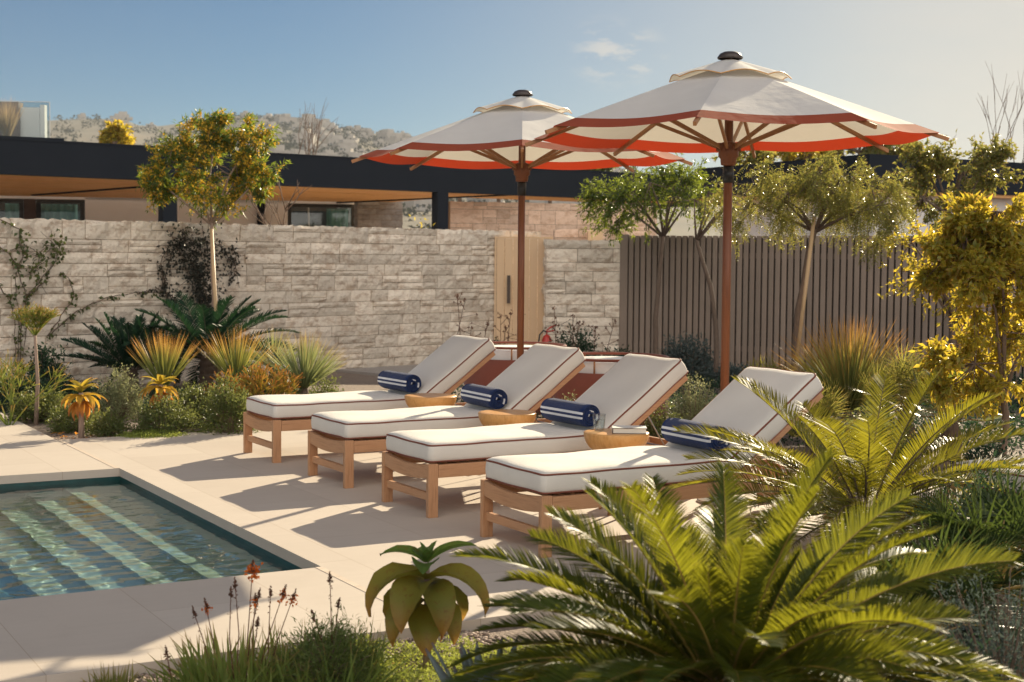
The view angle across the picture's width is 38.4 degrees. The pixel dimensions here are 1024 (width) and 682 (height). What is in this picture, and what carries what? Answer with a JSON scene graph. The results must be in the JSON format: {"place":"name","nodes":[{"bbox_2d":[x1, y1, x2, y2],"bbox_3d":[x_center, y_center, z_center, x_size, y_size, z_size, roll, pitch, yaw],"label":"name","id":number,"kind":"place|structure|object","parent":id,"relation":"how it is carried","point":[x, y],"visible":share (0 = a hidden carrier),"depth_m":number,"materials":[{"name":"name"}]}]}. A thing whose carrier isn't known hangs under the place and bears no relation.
{"place":"outdoors","nodes":[
{"label":"outdoors","id":0,"kind":"place"},
{"bbox_2d":[0,481,291,599],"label":"pool water","id":1,"kind":"structure","parent":0,"point":[69,538],"depth_m":8.57,"materials":[{"name":"teal liquid"}]},
{"bbox_2d":[335,364,417,375],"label":"back path","id":2,"kind":"structure","parent":0,"point":[374,371],"depth_m":20.58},
{"bbox_2d":[47,116,722,237],"bbox_3d":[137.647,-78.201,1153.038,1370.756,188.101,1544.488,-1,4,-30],"label":"hills","id":3,"kind":"structure","parent":0,"point":[680,226],"depth_m":932.47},
{"bbox_2d":[47,112,637,228],"bbox_3d":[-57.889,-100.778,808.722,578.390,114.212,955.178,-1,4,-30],"label":"hill scrub","id":4,"kind":"object","parent":3,"relation":"on","point":[289,145],"visible":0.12,"depth_m":968.37,"materials":[{"name":"plant"}]},
{"bbox_2d":[0,412,941,681],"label":"pool deck","id":5,"kind":"structure","parent":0,"point":[288,508],"depth_m":8.28,"materials":[{"name":"stone"}]},
{"bbox_2d":[0,476,301,569],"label":"pool shell","id":6,"kind":"object","parent":5,"relation":"in","point":[209,524],"visible":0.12,"depth_m":10.00,"materials":[{"name":"tile"}]},
{"bbox_2d":[243,334,495,462],"bbox_3d":[-1.065,0.436,12.107,2.152,0.926,0.685,-1,4,-30],"label":"sun lounger","id":7,"kind":"object","parent":5,"relation":"on","point":[451,364],"visible":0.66,"depth_m":11.84,"materials":[{"name":"beige fabric"}]},
{"bbox_2d":[378,370,420,392],"bbox_3d":[-0.932,0.334,12.174,0.160,0.153,0.536,-4,5,-31],"label":"rolled towel","id":8,"kind":"object","parent":7,"relation":"on","point":[400,381],"visible":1,"depth_m":12.04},
{"bbox_2d":[404,393,456,407],"bbox_3d":[-0.640,0.680,11.563,0.410,0.508,0.410,0,3,-10],"label":"side table","id":9,"kind":"object","parent":5,"relation":"on","point":[425,399],"visible":0.55,"depth_m":11.40,"materials":[{"name":"brown wood"}]},
{"bbox_2d":[308,343,585,488],"bbox_3d":[-0.378,0.510,10.904,2.152,0.926,0.685,-1,4,-30],"label":"sun lounger","id":10,"kind":"object","parent":5,"relation":"on","point":[533,377],"visible":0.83,"depth_m":10.63,"materials":[{"name":"beige fabric"}]},
{"bbox_2d":[461,384,507,408],"bbox_3d":[-0.209,0.411,10.944,0.160,0.153,0.536,3,2,-27],"label":"rolled towel","id":11,"kind":"object","parent":10,"relation":"on","point":[486,396],"visible":1,"depth_m":10.80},
{"bbox_2d":[478,409,535,425],"bbox_3d":[-0.035,0.754,10.362,0.410,0.508,0.410,0,3,-15],"label":"side table","id":12,"kind":"object","parent":5,"relation":"on","point":[494,417],"visible":0.58,"depth_m":10.21,"materials":[{"name":"brown wood"}]},
{"bbox_2d":[351,90,692,358],"bbox_3d":[0.073,-0.550,11.894,2.548,2.935,2.548,2,4,23],"label":"parasol","id":13,"kind":"object","parent":5,"relation":"on","point":[498,135],"visible":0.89,"depth_m":11.78,"materials":[{"name":"fabric"}]},
{"bbox_2d":[382,353,687,517],"bbox_3d":[0.259,0.580,9.790,2.152,0.926,0.685,-1,4,-30],"label":"sun lounger","id":14,"kind":"object","parent":5,"relation":"on","point":[633,389],"visible":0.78,"depth_m":9.50,"materials":[{"name":"beige fabric"}]},
{"bbox_2d":[540,398,599,426],"bbox_3d":[0.388,0.477,9.866,0.160,0.153,0.536,-5,6,-31],"label":"rolled towel","id":15,"kind":"object","parent":14,"relation":"on","point":[571,412],"visible":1,"depth_m":9.75,"materials":[{"name":"fabric"}]},
{"bbox_2d":[584,428,648,515],"bbox_3d":[0.652,0.823,9.248,0.410,0.508,0.410,3,4,40],"label":"side table","id":16,"kind":"object","parent":5,"relation":"on","point":[605,438],"visible":0.45,"depth_m":9.08,"materials":[{"name":"brown wood"}]},
{"bbox_2d":[612,425,646,433],"bbox_3d":[0.733,0.554,9.203,0.213,0.035,0.151,1,3,2],"label":"book","id":17,"kind":"object","parent":16,"relation":"on","point":[625,429],"visible":1,"depth_m":9.13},
{"bbox_2d":[480,366,841,557],"bbox_3d":[0.925,0.652,8.623,2.152,0.926,0.685,-1,4,-30],"label":"sun lounger","id":18,"kind":"object","parent":5,"relation":"on","point":[554,479],"visible":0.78,"depth_m":8.33,"materials":[{"name":"fabric"}]},
{"bbox_2d":[661,418,730,451],"bbox_3d":[1.083,0.551,8.681,0.160,0.153,0.536,-1,4,-28],"label":"rolled towel","id":19,"kind":"object","parent":18,"relation":"on","point":[671,435],"visible":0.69,"depth_m":8.62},
{"bbox_2d":[525,51,949,504],"bbox_3d":[1.400,-0.408,9.610,2.548,2.935,2.548,3,4,39],"label":"parasol","id":20,"kind":"object","parent":5,"relation":"on","point":[729,106],"visible":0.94,"depth_m":9.40,"materials":[{"name":"fabric"}]},
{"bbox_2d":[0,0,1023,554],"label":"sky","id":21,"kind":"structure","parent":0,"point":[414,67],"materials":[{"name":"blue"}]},
{"bbox_2d":[3,369,1023,476],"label":"soil bed","id":22,"kind":"object","parent":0,"point":[352,382],"depth_m":15.47,"materials":[{"name":"soil"}]},
{"bbox_2d":[0,371,60,411],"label":"rounded shrub","id":23,"kind":"object","parent":22,"relation":"on","point":[21,388],"visible":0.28,"depth_m":15.36,"materials":[{"name":"green plant"}]},
{"bbox_2d":[8,301,60,424],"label":"small tree","id":24,"kind":"object","parent":22,"relation":"on","point":[42,317],"visible":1,"depth_m":13.86,"materials":[{"name":"green plant"}]},
{"bbox_2d":[0,349,73,424],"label":"pencil cactus","id":25,"kind":"object","parent":22,"relation":"on","point":[4,371],"visible":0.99,"depth_m":13.79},
{"bbox_2d":[2,383,71,423],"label":"rounded shrub","id":26,"kind":"object","parent":22,"relation":"on","point":[47,403],"visible":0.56,"depth_m":14.14,"materials":[{"name":"green plant"}]},
{"bbox_2d":[22,340,72,391],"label":"rounded shrub","id":27,"kind":"object","parent":22,"relation":"on","point":[45,359],"visible":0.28,"depth_m":16.20,"materials":[{"name":"green plant"}]},
{"bbox_2d":[44,400,101,433],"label":"rounded shrub","id":28,"kind":"object","parent":22,"relation":"on","point":[64,419],"visible":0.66,"depth_m":13.36,"materials":[{"name":"green plant"}]},
{"bbox_2d":[42,373,108,405],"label":"rounded shrub","id":29,"kind":"object","parent":22,"relation":"on","point":[70,391],"visible":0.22,"depth_m":15.59,"materials":[{"name":"green plant"}]},
{"bbox_2d":[61,377,106,438],"bbox_3d":[-3.766,0.595,12.904,0.400,0.574,0.397,-1,4,-30],"label":"aloe","id":30,"kind":"object","parent":22,"relation":"on","point":[80,406],"visible":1,"depth_m":12.86,"materials":[{"name":"yellow plant"}]},
{"bbox_2d":[84,406,130,437],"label":"rounded shrub","id":31,"kind":"object","parent":22,"relation":"on","point":[109,426],"visible":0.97,"depth_m":12.99,"materials":[{"name":"green plant"}]},
{"bbox_2d":[90,363,149,420],"bbox_3d":[-3.855,0.503,14.423,0.619,0.607,0.520,-1,4,-30],"label":"rounded shrub","id":32,"kind":"object","parent":22,"relation":"on","point":[125,402],"visible":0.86,"depth_m":14.37,"materials":[{"name":"green plant"}]},
{"bbox_2d":[53,311,198,388],"bbox_3d":[-4.454,0.139,17.009,1.599,1.002,1.654,-1,4,-30],"label":"cycad","id":33,"kind":"object","parent":22,"relation":"on","point":[120,354],"visible":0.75,"depth_m":16.82,"materials":[{"name":"green plant"}]},
{"bbox_2d":[113,428,189,438],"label":"ground cover","id":34,"kind":"object","parent":22,"relation":"on","point":[151,433],"visible":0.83,"depth_m":12.93,"materials":[{"name":"green plant"}]},
{"bbox_2d":[138,374,178,420],"bbox_3d":[-3.241,0.572,13.537,0.373,0.557,0.381,-1,4,-30],"label":"aloe","id":35,"kind":"object","parent":22,"relation":"on","point":[160,379],"visible":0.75,"depth_m":13.48,"materials":[{"name":"yellow plant"}]},
{"bbox_2d":[0,384,316,415],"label":"ground cover","id":36,"kind":"object","parent":22,"relation":"on","point":[4,405],"visible":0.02,"depth_m":15.47,"materials":[{"name":"green plant"}]},
{"bbox_2d":[122,391,206,432],"bbox_3d":[-3.121,0.672,13.246,0.627,0.456,0.737,2,4,28],"label":"rounded shrub","id":37,"kind":"object","parent":22,"relation":"on","point":[171,419],"visible":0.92,"depth_m":13.18,"materials":[{"name":"green plant"}]},
{"bbox_2d":[129,331,202,392],"bbox_3d":[-3.591,0.303,15.214,0.814,0.893,0.757,-1,4,-30],"label":"spiky rosette","id":38,"kind":"object","parent":22,"relation":"on","point":[165,362],"visible":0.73,"depth_m":15.19,"materials":[{"name":"green plant"}]},
{"bbox_2d":[172,376,232,427],"bbox_3d":[-2.989,0.590,13.946,0.790,0.522,0.633,-1,4,-30],"label":"rounded shrub","id":39,"kind":"object","parent":22,"relation":"on","point":[191,392],"visible":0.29,"depth_m":13.88,"materials":[{"name":"green plant"}]},
{"bbox_2d":[105,290,301,390],"bbox_3d":[-3.590,0.074,17.425,2.354,1.324,2.393,-1,4,-30],"label":"cycad","id":40,"kind":"object","parent":22,"relation":"on","point":[211,322],"visible":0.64,"depth_m":17.20,"materials":[{"name":"green plant"}]},
{"bbox_2d":[134,107,292,386],"bbox_3d":[-3.649,-1.129,18.161,2.023,3.484,1.383,0,3,0],"label":"garden tree","id":41,"kind":"object","parent":22,"relation":"on","point":[215,139],"visible":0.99,"depth_m":17.86,"materials":[{"name":"green plant"}]},
{"bbox_2d":[193,372,258,434],"bbox_3d":[-2.543,0.588,13.251,0.640,0.631,0.514,-1,4,-30],"label":"rounded shrub","id":42,"kind":"object","parent":22,"relation":"on","point":[217,409],"visible":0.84,"depth_m":13.16,"materials":[{"name":"green plant"}]},
{"bbox_2d":[198,326,273,386],"bbox_3d":[-2.975,0.252,15.825,0.950,0.935,0.912,2,4,28],"label":"spiky rosette","id":43,"kind":"object","parent":22,"relation":"on","point":[239,361],"visible":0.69,"depth_m":15.77,"materials":[{"name":"green plant"}]},
{"bbox_2d":[210,360,304,395],"bbox_3d":[-2.495,0.488,14.464,0.911,0.599,0.914,2,4,26],"label":"pencil cactus","id":44,"kind":"object","parent":22,"relation":"on","point":[278,381],"visible":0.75,"depth_m":14.39,"materials":[{"name":"plant"}]},
{"bbox_2d":[0,217,540,387],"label":"stone wall","id":45,"kind":"structure","parent":22,"relation":"on","point":[365,297],"depth_m":19.98,"materials":[{"name":"stone"}]},
{"bbox_2d":[0,219,161,378],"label":"wall vine","id":46,"kind":"object","parent":45,"relation":"attached to","point":[19,266],"depth_m":17.25,"materials":[{"name":"green plant"}]},
{"bbox_2d":[137,214,248,324],"bbox_3d":[-4.081,-0.893,18.804,0.880,1.706,1.576,3,4,41],"label":"wall vine","id":47,"kind":"object","parent":45,"relation":"attached to","point":[201,295],"depth_m":18.73,"materials":[{"name":"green plant"}]},
{"bbox_2d":[494,236,552,344],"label":"garden gate","id":48,"kind":"structure","parent":45,"relation":"attached to","point":[507,259],"depth_m":22.68,"materials":[{"name":"brown wood"}]},
{"bbox_2d":[245,325,311,382],"bbox_3d":[-2.764,0.219,17.020,0.980,0.868,0.925,0,3,-12],"label":"spiky rosette","id":49,"kind":"object","parent":22,"relation":"on","point":[274,348],"visible":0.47,"depth_m":16.99,"materials":[{"name":"green plant"}]},
{"bbox_2d":[246,163,311,228],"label":"bare tree","id":50,"kind":"object","parent":22,"relation":"on","point":[259,214],"visible":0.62,"depth_m":19.97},
{"bbox_2d":[256,331,348,393],"bbox_3d":[-2.233,0.284,15.604,1.095,0.909,1.137,-1,4,-30],"label":"spiky rosette","id":51,"kind":"object","parent":22,"relation":"on","point":[311,373],"visible":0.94,"depth_m":15.56,"materials":[{"name":"green plant"}]},
{"bbox_2d":[309,371,347,393],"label":"rounded shrub","id":52,"kind":"object","parent":22,"relation":"on","point":[327,389],"visible":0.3,"depth_m":15.00,"materials":[{"name":"green plant"}]},
{"bbox_2d":[463,341,566,414],"bbox_3d":[0.029,0.363,14.729,1.040,0.668,1.040,-1,4,-30],"label":"round lounge chair","id":53,"kind":"object","parent":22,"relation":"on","point":[497,364],"visible":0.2,"depth_m":14.29,"materials":[{"name":"fabric"}]},
{"bbox_2d":[547,323,608,355],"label":"rounded shrub","id":54,"kind":"object","parent":22,"relation":"on","point":[588,346],"visible":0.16,"depth_m":20.39,"materials":[{"name":"green plant"}]},
{"bbox_2d":[541,239,620,355],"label":"stone wall","id":55,"kind":"structure","parent":22,"relation":"on","point":[581,280],"depth_m":22.25,"materials":[{"name":"stone"}]},
{"bbox_2d":[553,352,668,426],"bbox_3d":[0.880,0.462,13.133,1.040,0.668,1.040,2,4,32],"label":"round lounge chair","id":56,"kind":"object","parent":22,"relation":"on","point":[589,374],"visible":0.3,"depth_m":12.72,"materials":[{"name":"fabric"}]},
{"bbox_2d":[574,153,720,353],"bbox_3d":[1.973,-1.330,20.965,2.304,3.552,2.286,-1,4,-30],"label":"garden tree","id":57,"kind":"object","parent":22,"relation":"on","point":[625,196],"visible":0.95,"depth_m":20.86,"materials":[{"name":"green plant"}]},
{"bbox_2d":[639,399,687,438],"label":"rounded shrub","id":58,"kind":"object","parent":22,"relation":"on","point":[650,428],"visible":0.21,"depth_m":11.01,"materials":[{"name":"green plant"}]},
{"bbox_2d":[658,331,720,380],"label":"rounded shrub","id":59,"kind":"object","parent":22,"relation":"on","point":[702,358],"visible":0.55,"depth_m":19.41,"materials":[{"name":"green plant"}]},
{"bbox_2d":[662,371,716,419],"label":"rounded shrub","id":60,"kind":"object","parent":22,"relation":"on","point":[691,405],"visible":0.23,"depth_m":11.59,"materials":[{"name":"green plant"}]},
{"bbox_2d":[669,158,767,384],"bbox_3d":[2.785,-0.901,18.995,1.124,2.931,1.361,3,4,34],"label":"garden tree","id":61,"kind":"object","parent":22,"relation":"on","point":[699,234],"visible":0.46,"depth_m":18.98,"materials":[{"name":"green plant"}]},
{"bbox_2d":[703,360,747,383],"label":"rounded shrub","id":62,"kind":"object","parent":22,"relation":"on","point":[733,370],"visible":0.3,"depth_m":18.95,"materials":[{"name":"green plant"}]},
{"bbox_2d":[451,366,1023,449],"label":"ground cover","id":63,"kind":"object","parent":22,"relation":"on","point":[1015,404],"visible":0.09,"depth_m":15.02,"materials":[{"name":"green plant"}]},
{"bbox_2d":[701,150,919,370],"bbox_3d":[3.237,-0.709,16.133,2.427,2.884,1.670,0,3,-1],"label":"garden tree","id":64,"kind":"object","parent":22,"relation":"on","point":[825,193],"visible":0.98,"depth_m":15.84,"materials":[{"name":"green plant"}]},
{"bbox_2d":[619,234,1023,383],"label":"slatted fence","id":65,"kind":"object","parent":22,"relation":"on","point":[765,282],"visible":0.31,"depth_m":21.10,"materials":[{"name":"wood"}]},
{"bbox_2d":[787,377,867,460],"bbox_3d":[2.574,0.624,11.940,1.063,0.729,1.003,1,3,17],"label":"fan palm","id":66,"kind":"object","parent":22,"relation":"on","point":[831,402],"visible":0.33,"depth_m":11.84,"materials":[{"name":"green plant"}]},
{"bbox_2d":[769,307,923,429],"bbox_3d":[3.091,0.298,13.417,1.612,1.220,1.625,-1,4,-30],"label":"spiky rosette","id":67,"kind":"object","parent":22,"relation":"on","point":[846,368],"visible":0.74,"depth_m":13.31,"materials":[{"name":"green plant"}]},
{"bbox_2d":[818,401,923,486],"bbox_3d":[2.602,0.774,10.654,1.039,0.705,0.812,-1,4,-30],"label":"rounded shrub","id":68,"kind":"object","parent":22,"relation":"on","point":[887,416],"visible":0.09,"depth_m":10.58,"materials":[{"name":"green plant"}]},
{"bbox_2d":[846,341,948,451],"bbox_3d":[3.308,0.457,12.527,1.209,1.007,1.206,-1,4,-30],"label":"fan palm","id":69,"kind":"object","parent":22,"relation":"on","point":[903,368],"visible":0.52,"depth_m":12.36,"materials":[{"name":"green plant"}]},
{"bbox_2d":[876,216,1015,420],"bbox_3d":[4.431,-0.220,14.896,1.530,2.071,1.040,2,4,21],"label":"garden tree","id":70,"kind":"object","parent":22,"relation":"on","point":[913,263],"visible":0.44,"depth_m":14.96,"materials":[{"name":"yellow plant"}]},
{"bbox_2d":[892,129,1023,375],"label":"garden tree","id":71,"kind":"object","parent":22,"relation":"on","point":[984,158],"visible":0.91,"depth_m":19.37,"materials":[{"name":"green plant"}]},
{"bbox_2d":[896,364,1019,459],"bbox_3d":[3.643,0.558,12.039,1.116,0.867,1.061,1,3,15],"label":"fan palm","id":72,"kind":"object","parent":22,"relation":"on","point":[953,429],"visible":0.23,"depth_m":12.00,"materials":[{"name":"green plant"}]},
{"bbox_2d":[906,190,1023,457],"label":"tall shrub","id":73,"kind":"object","parent":22,"relation":"on","point":[974,245],"visible":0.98,"depth_m":11.08,"materials":[{"name":"yellow plant"}]},
{"bbox_2d":[947,457,1023,500],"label":"rounded shrub","id":74,"kind":"object","parent":22,"relation":"on","point":[1020,477],"visible":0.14,"depth_m":8.12,"materials":[{"name":"green plant"}]},
{"bbox_2d":[130,587,1023,681],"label":"gravel bed","id":75,"kind":"object","parent":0,"point":[509,631],"depth_m":6.45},
{"bbox_2d":[80,660,144,681],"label":"grass tuft","id":76,"kind":"object","parent":75,"relation":"on","point":[109,678],"visible":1,"depth_m":5.44,"materials":[{"name":"green plant"}]},
{"bbox_2d":[139,645,231,681],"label":"bulbine clump","id":77,"kind":"object","parent":75,"relation":"on","point":[164,679],"visible":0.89,"depth_m":5.44,"materials":[{"name":"green plant"}]},
{"bbox_2d":[134,560,323,681],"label":"bulbine clump","id":78,"kind":"object","parent":75,"relation":"on","point":[244,663],"visible":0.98,"depth_m":5.55,"materials":[{"name":"green plant"}]},
{"bbox_2d":[49,424,521,681],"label":"pebble mulch","id":79,"kind":"object","parent":75,"relation":"on","point":[464,633],"visible":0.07,"depth_m":6.22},
{"bbox_2d":[231,571,421,681],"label":"bulbine clump","id":80,"kind":"object","parent":75,"relation":"on","point":[351,675],"visible":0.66,"depth_m":5.56,"materials":[{"name":"green plant"}]},
{"bbox_2d":[256,598,414,681],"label":"rounded shrub","id":81,"kind":"object","parent":75,"relation":"on","point":[340,639],"visible":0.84,"depth_m":5.57,"materials":[{"name":"green plant"}]},
{"bbox_2d":[365,540,489,671],"bbox_3d":[-0.351,1.064,5.785,0.439,0.547,0.403,-1,4,-30],"label":"broad leaved plant","id":82,"kind":"object","parent":75,"relation":"on","point":[440,611],"visible":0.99,"depth_m":5.72,"materials":[{"name":"green plant"}]},
{"bbox_2d":[425,636,533,681],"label":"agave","id":83,"kind":"object","parent":75,"relation":"on","point":[441,673],"visible":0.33,"depth_m":5.03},
{"bbox_2d":[315,634,901,681],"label":"ground cover","id":84,"kind":"object","parent":75,"relation":"on","point":[425,675],"visible":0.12,"depth_m":5.90,"materials":[{"name":"green plant"}]},
{"bbox_2d":[441,446,1023,681],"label":"cycad","id":85,"kind":"object","parent":75,"relation":"on","point":[730,612],"visible":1,"depth_m":4.26,"materials":[{"name":"green plant"}]},
{"bbox_2d":[655,368,1023,622],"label":"cycad","id":86,"kind":"object","parent":75,"relation":"on","point":[836,496],"visible":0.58,"depth_m":7.24,"materials":[{"name":"green plant"}]},
{"bbox_2d":[837,584,1023,681],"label":"ground cover","id":87,"kind":"object","parent":75,"relation":"on","point":[1001,640],"visible":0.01,"depth_m":6.23,"materials":[{"name":"green plant"}]},
{"bbox_2d":[842,510,1023,658],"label":"fan palm","id":88,"kind":"object","parent":75,"relation":"on","point":[987,579],"visible":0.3,"depth_m":5.77,"materials":[{"name":"green plant"}]},
{"bbox_2d":[861,460,1023,643],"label":"fan palm","id":89,"kind":"object","parent":75,"relation":"on","point":[1006,508],"visible":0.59,"depth_m":6.35,"materials":[{"name":"green plant"}]},
{"bbox_2d":[900,622,1022,681],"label":"rounded shrub","id":90,"kind":"object","parent":75,"relation":"on","point":[980,654],"visible":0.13,"depth_m":4.83,"materials":[{"name":"green plant"}]},
{"bbox_2d":[901,548,1023,680],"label":"rounded shrub","id":91,"kind":"object","parent":75,"relation":"on","point":[1005,648],"visible":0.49,"depth_m":5.09,"materials":[{"name":"green plant"}]},
{"bbox_2d":[930,450,1023,614],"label":"rounded shrub","id":92,"kind":"object","parent":75,"relation":"on","point":[983,483],"visible":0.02,"depth_m":6.91,"materials":[{"name":"green plant"}]},
{"label":"ground","id":93,"kind":"structure","parent":0,"visible":0},
{"bbox_2d":[710,150,777,164],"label":"garden tree","id":94,"kind":"object","parent":93,"relation":"on","point":[750,159],"visible":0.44,"depth_m":35.66,"materials":[{"name":"green plant"}]},
{"bbox_2d":[775,150,842,160],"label":"garden tree","id":95,"kind":"object","parent":93,"relation":"on","point":[788,156],"visible":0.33,"depth_m":36.73,"materials":[{"name":"green plant"}]},
{"bbox_2d":[696,154,1023,237],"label":"corner house","id":96,"kind":"structure","parent":93,"relation":"on","point":[885,162],"depth_m":24.68,"materials":[{"name":"beige stone"}]},
{"bbox_2d":[831,144,899,155],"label":"garden tree","id":97,"kind":"object","parent":93,"relation":"on","point":[866,150],"visible":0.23,"depth_m":37.50,"materials":[{"name":"green plant"}]},
{"bbox_2d":[935,428,1023,495],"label":"rounded shrub","id":98,"kind":"object","parent":93,"relation":"on","point":[982,454],"visible":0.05,"depth_m":8.65,"materials":[{"name":"green plant"}]},
{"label":"house terrace","id":99,"kind":"structure","parent":0,"visible":0},
{"bbox_2d":[98,119,136,144],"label":"garden tree","id":100,"kind":"object","parent":99,"relation":"on","point":[114,132],"visible":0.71,"depth_m":41.75,"materials":[{"name":"yellow plant"}]},
{"bbox_2d":[302,97,342,225],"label":"bare tree","id":101,"kind":"object","parent":99,"relation":"on","point":[312,134],"visible":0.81,"depth_m":37.73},
{"bbox_2d":[0,136,720,229],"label":"pergola house","id":102,"kind":"structure","parent":99,"relation":"on","point":[51,178],"depth_m":29.38,"materials":[{"name":"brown wood"}]},
{"bbox_2d":[0,97,22,135],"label":"ornamental grass","id":103,"kind":"object","parent":102,"relation":"on","point":[5,127],"depth_m":29.91,"materials":[{"name":"grey plant"}]},
{"bbox_2d":[0,198,23,218],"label":"window","id":104,"kind":"structure","parent":102,"relation":"in","point":[12,210],"depth_m":34.28,"materials":[{"name":"glass"}]},
{"bbox_2d":[0,102,46,137],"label":"rooftop room","id":105,"kind":"object","parent":102,"relation":"on","point":[32,122],"visible":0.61,"depth_m":30.85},
{"bbox_2d":[36,199,83,220],"bbox_3d":[-10.591,-1.864,34.541,1.083,2.892,0.344,0,3,-15],"label":"window","id":106,"kind":"structure","parent":102,"relation":"in","point":[46,211],"depth_m":34.53,"materials":[{"name":"glass"}]},
{"bbox_2d":[288,203,353,226],"bbox_3d":[-4.705,-1.909,36.161,1.648,2.892,0.347,0,3,-15],"label":"window","id":107,"kind":"structure","parent":102,"relation":"in","point":[334,217],"depth_m":36.27,"materials":[{"name":"glass"}]},
{"bbox_2d":[448,201,656,240],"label":"stone wall","id":108,"kind":"structure","parent":99,"relation":"on","point":[546,219],"depth_m":30.55,"materials":[{"name":"beige stone"}]},
{"bbox_2d":[553,229,592,239],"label":"stone wall","id":109,"kind":"structure","parent":99,"relation":"on","point":[568,234],"depth_m":25.50,"materials":[{"name":"beige stone"}]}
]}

